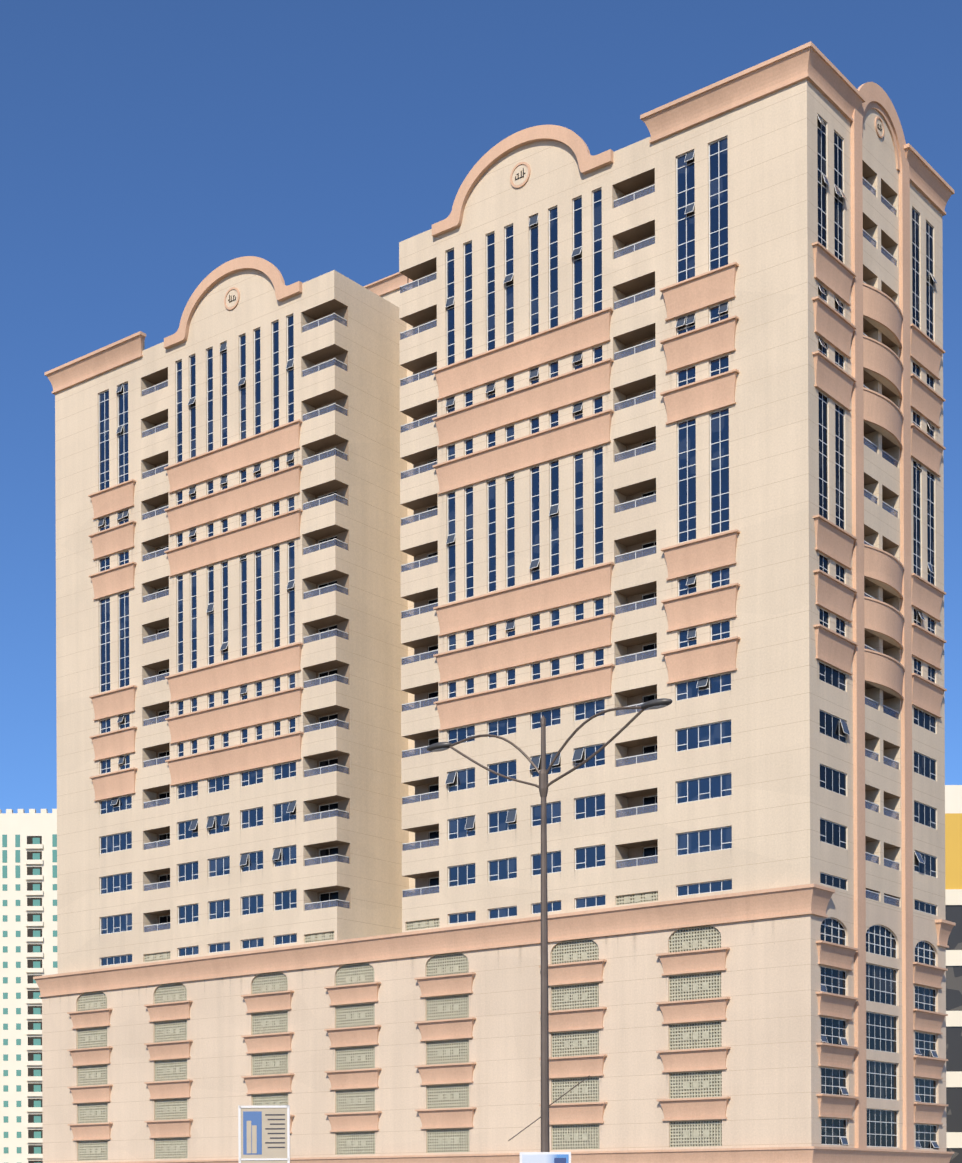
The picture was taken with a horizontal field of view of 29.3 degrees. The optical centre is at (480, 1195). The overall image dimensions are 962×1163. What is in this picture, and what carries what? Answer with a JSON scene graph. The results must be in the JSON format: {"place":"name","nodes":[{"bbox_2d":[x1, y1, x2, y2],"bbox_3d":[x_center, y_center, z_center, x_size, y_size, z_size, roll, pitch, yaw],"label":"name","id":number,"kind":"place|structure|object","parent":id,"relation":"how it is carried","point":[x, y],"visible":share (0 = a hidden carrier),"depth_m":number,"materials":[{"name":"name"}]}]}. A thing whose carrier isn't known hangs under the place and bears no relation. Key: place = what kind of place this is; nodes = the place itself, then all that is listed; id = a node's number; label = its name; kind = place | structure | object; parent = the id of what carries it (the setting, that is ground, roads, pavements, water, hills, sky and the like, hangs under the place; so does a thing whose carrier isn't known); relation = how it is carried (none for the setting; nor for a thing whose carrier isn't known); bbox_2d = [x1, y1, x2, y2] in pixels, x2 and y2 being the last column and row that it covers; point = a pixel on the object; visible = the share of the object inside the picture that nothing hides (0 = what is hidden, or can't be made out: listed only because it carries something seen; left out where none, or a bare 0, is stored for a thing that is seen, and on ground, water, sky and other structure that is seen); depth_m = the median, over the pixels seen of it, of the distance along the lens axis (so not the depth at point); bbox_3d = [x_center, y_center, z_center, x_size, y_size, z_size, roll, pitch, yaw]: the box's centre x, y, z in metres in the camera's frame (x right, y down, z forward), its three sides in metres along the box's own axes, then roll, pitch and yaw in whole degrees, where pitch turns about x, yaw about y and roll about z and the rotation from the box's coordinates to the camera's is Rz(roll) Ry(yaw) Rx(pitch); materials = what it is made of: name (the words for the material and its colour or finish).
{"place":"outdoors","nodes":[
{"label":"outdoors","id":0,"kind":"place"},
{"bbox_2d":[100,295,330,965],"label":"windows","id":1,"kind":"structure","parent":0,"point":[288,854],"depth_m":139.88,"materials":[{"name":"blue glass"}]},
{"bbox_2d":[55,270,408,989],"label":"tower wall","id":2,"kind":"structure","parent":0,"point":[371,606],"depth_m":137.88,"materials":[{"name":"beige paint"}]},
{"bbox_2d":[98,313,348,965],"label":"tower frame","id":3,"kind":"object","parent":2,"relation":"in","point":[124,628],"visible":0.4,"depth_m":139.62,"materials":[{"name":"white metal"}]},
{"bbox_2d":[98,342,295,864],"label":"open window","id":4,"kind":"structure","parent":3,"relation":"attached to","point":[276,853],"depth_m":138.87,"materials":[{"name":"blue glass"}]},
{"bbox_2d":[144,931,333,961],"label":"ventilation grilles","id":5,"kind":"object","parent":2,"relation":"in","point":[166,955],"visible":0.69,"depth_m":133.93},
{"bbox_2d":[152,448,337,954],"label":"tower glass","id":6,"kind":"object","parent":2,"relation":"in","point":[323,897],"visible":0.02,"depth_m":134.73,"materials":[{"name":"blue glass"}]},
{"bbox_2d":[141,299,350,923],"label":"balconies","id":7,"kind":"structure","parent":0,"point":[330,352],"depth_m":133.82,"materials":[{"name":"beige concrete"}]},
{"bbox_2d":[142,314,348,931],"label":"tower rail","id":8,"kind":"object","parent":7,"relation":"attached to","point":[328,814],"visible":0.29,"depth_m":133.32,"materials":[{"name":"grey metal"}]},
{"bbox_2d":[0,0,961,812],"label":"sky","id":9,"kind":"structure","parent":0,"point":[148,147],"materials":[{"name":"blue"}]},
{"bbox_2d":[156,926,935,1157],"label":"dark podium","id":10,"kind":"object","parent":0,"point":[558,1052],"depth_m":119.62,"materials":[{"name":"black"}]},
{"bbox_2d":[426,698,671,751],"bbox_3d":[1.267,-9.543,37.462,6.160,0.170,0.300,0,0,38],"label":"lamp","id":11,"kind":"object","parent":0,"point":[645,705],"visible":0.85,"depth_m":35.82,"materials":[{"name":"grey metal"}]},
{"bbox_2d":[432,705,666,1162],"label":"white lamp","id":12,"kind":"object","parent":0,"point":[443,749],"visible":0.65,"depth_m":37.30,"materials":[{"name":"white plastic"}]},
{"bbox_2d":[554,1158,565,1162],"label":"picture","id":13,"kind":"object","parent":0,"point":[559,1160],"visible":1,"depth_m":37.28},
{"bbox_2d":[400,160,900,897],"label":"balconies","id":14,"kind":"structure","parent":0,"point":[626,238],"depth_m":117.87,"materials":[{"name":"beige paint"}]},
{"bbox_2d":[400,179,898,906],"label":"tower rail","id":15,"kind":"object","parent":14,"relation":"attached to","point":[618,559],"visible":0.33,"depth_m":117.03,"materials":[{"name":"grey metal"}]},
{"bbox_2d":[410,116,932,929],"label":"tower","id":16,"kind":"structure","parent":0,"point":[719,427],"depth_m":118.98,"materials":[{"name":"blue glass"}]},
{"bbox_2d":[399,79,945,932],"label":"tower wall","id":17,"kind":"structure","parent":0,"point":[771,757],"depth_m":115.99,"materials":[{"name":"beige paint"}]},
{"bbox_2d":[406,891,657,930],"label":"ventilation grilles","id":18,"kind":"object","parent":17,"relation":"in","point":[637,898],"visible":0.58,"depth_m":117.04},
{"bbox_2d":[400,114,936,923],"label":"tower frame","id":19,"kind":"object","parent":17,"relation":"in","point":[650,542],"visible":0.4,"depth_m":118.86,"materials":[{"name":"white metal"}]},
{"bbox_2d":[446,115,936,862],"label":"open window","id":20,"kind":"structure","parent":19,"relation":"attached to","point":[554,509],"depth_m":120.11,"materials":[{"name":"blue glass"}]},
{"bbox_2d":[428,121,935,914],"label":"tower glass","id":21,"kind":"object","parent":17,"relation":"in","point":[828,831],"depth_m":112.49,"materials":[{"name":"blue glass"}]},
{"bbox_3d":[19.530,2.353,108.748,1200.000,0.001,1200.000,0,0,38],"label":"asphalt ground","id":22,"kind":"structure","parent":0,"visible":0},
{"bbox_2d":[449,706,644,1151],"bbox_3d":[1.247,-3.663,37.403,4.925,12.200,0.777,0,0,38],"label":"lamp pole","id":23,"kind":"object","parent":22,"relation":"on","point":[544,784],"visible":0.98,"depth_m":37.40,"materials":[{"name":"grey metal"}]},
{"bbox_2d":[522,1154,568,1162],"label":"sign board","id":24,"kind":"object","parent":23,"relation":"attached to","point":[543,1158],"visible":1,"depth_m":37.29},
{"label":"ground","id":25,"kind":"structure","parent":0,"visible":0},
{"bbox_2d":[238,1105,289,1162],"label":"white sign","id":26,"kind":"object","parent":25,"relation":"on","point":[288,1127],"visible":0.96,"depth_m":79.06,"materials":[{"name":"grey metal"}]},
{"bbox_2d":[241,1108,286,1162],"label":"sign board","id":27,"kind":"object","parent":26,"relation":"attached to","point":[267,1152],"visible":0.67,"depth_m":79.09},
{"bbox_2d":[243,1111,261,1154],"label":"blue sign","id":28,"kind":"object","parent":27,"relation":"attached to","point":[254,1117],"visible":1,"depth_m":79.09,"materials":[{"name":"blue"}]},
{"bbox_2d":[265,1114,284,1147],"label":"sign text","id":29,"kind":"object","parent":27,"relation":"attached to","point":[274,1129],"visible":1,"depth_m":79.08,"materials":[{"name":"grey paint"}]},
{"bbox_2d":[0,785,961,1162],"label":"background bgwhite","id":30,"kind":"object","parent":25,"relation":"on","point":[22,823],"visible":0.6,"depth_m":381.35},
{"bbox_2d":[2,834,57,1162],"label":"windows","id":31,"kind":"structure","parent":30,"relation":"attached to","point":[36,995],"depth_m":381.34,"materials":[{"name":"teal"}]},
{"bbox_2d":[27,836,42,1162],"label":"balconies","id":32,"kind":"structure","parent":30,"relation":"attached to","point":[30,993],"depth_m":381.31,"materials":[{"name":"green glass"}]},
{"bbox_2d":[945,905,961,1162],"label":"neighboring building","id":33,"kind":"structure","parent":30,"relation":"attached to","point":[953,913],"depth_m":188.23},
{"bbox_2d":[42,893,946,1162],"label":"podium wall","id":34,"kind":"structure","parent":25,"relation":"on","point":[771,1024],"depth_m":122.60,"materials":[{"name":"beige paint"}]},
{"bbox_2d":[44,256,303,800],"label":"decorative trim","id":35,"kind":"structure","parent":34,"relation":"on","point":[248,495],"depth_m":139.52,"materials":[{"name":"paint"}]},
{"bbox_2d":[380,289,414,888],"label":"link wall","id":36,"kind":"structure","parent":34,"relation":"on","point":[392,297],"depth_m":138.10,"materials":[{"name":"beige paint"}]},
{"bbox_2d":[363,272,412,295],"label":"cornice","id":37,"kind":"structure","parent":36,"relation":"on","point":[388,284],"depth_m":139.08,"materials":[{"name":"beige paint"}]},
{"bbox_2d":[77,925,721,1160],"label":"lattice screens","id":38,"kind":"object","parent":34,"relation":"in","point":[270,1063],"visible":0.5,"depth_m":126.28,"materials":[{"name":"concrete"}]},
{"bbox_2d":[33,884,955,1162],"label":"decorative trim","id":39,"kind":"structure","parent":34,"relation":"attached to","point":[749,906],"depth_m":122.48,"materials":[{"name":"paint"}]},
{"bbox_2d":[432,42,953,1149],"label":"decorative trim","id":40,"kind":"structure","parent":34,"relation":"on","point":[914,168],"depth_m":117.67,"materials":[{"name":"paint"}]},
{"bbox_2d":[820,917,938,1148],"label":"podium frame","id":41,"kind":"object","parent":34,"relation":"in","point":[880,1026],"visible":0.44,"depth_m":116.43,"materials":[{"name":"white metal"}]},
{"bbox_2d":[820,919,935,1147],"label":"podium glass","id":42,"kind":"object","parent":41,"relation":"in","point":[880,1126],"visible":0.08,"depth_m":116.29,"materials":[{"name":"blue glass"}]},
{"bbox_2d":[821,985,938,1146],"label":"open window","id":43,"kind":"structure","parent":41,"relation":"in","point":[844,1042],"depth_m":112.42,"materials":[{"name":"glass"}]},
{"bbox_2d":[945,813,961,888],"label":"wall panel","id":44,"kind":"object","parent":25,"relation":"on","point":[953,850],"depth_m":188.31,"materials":[{"name":"yellow paint"}]}
]}

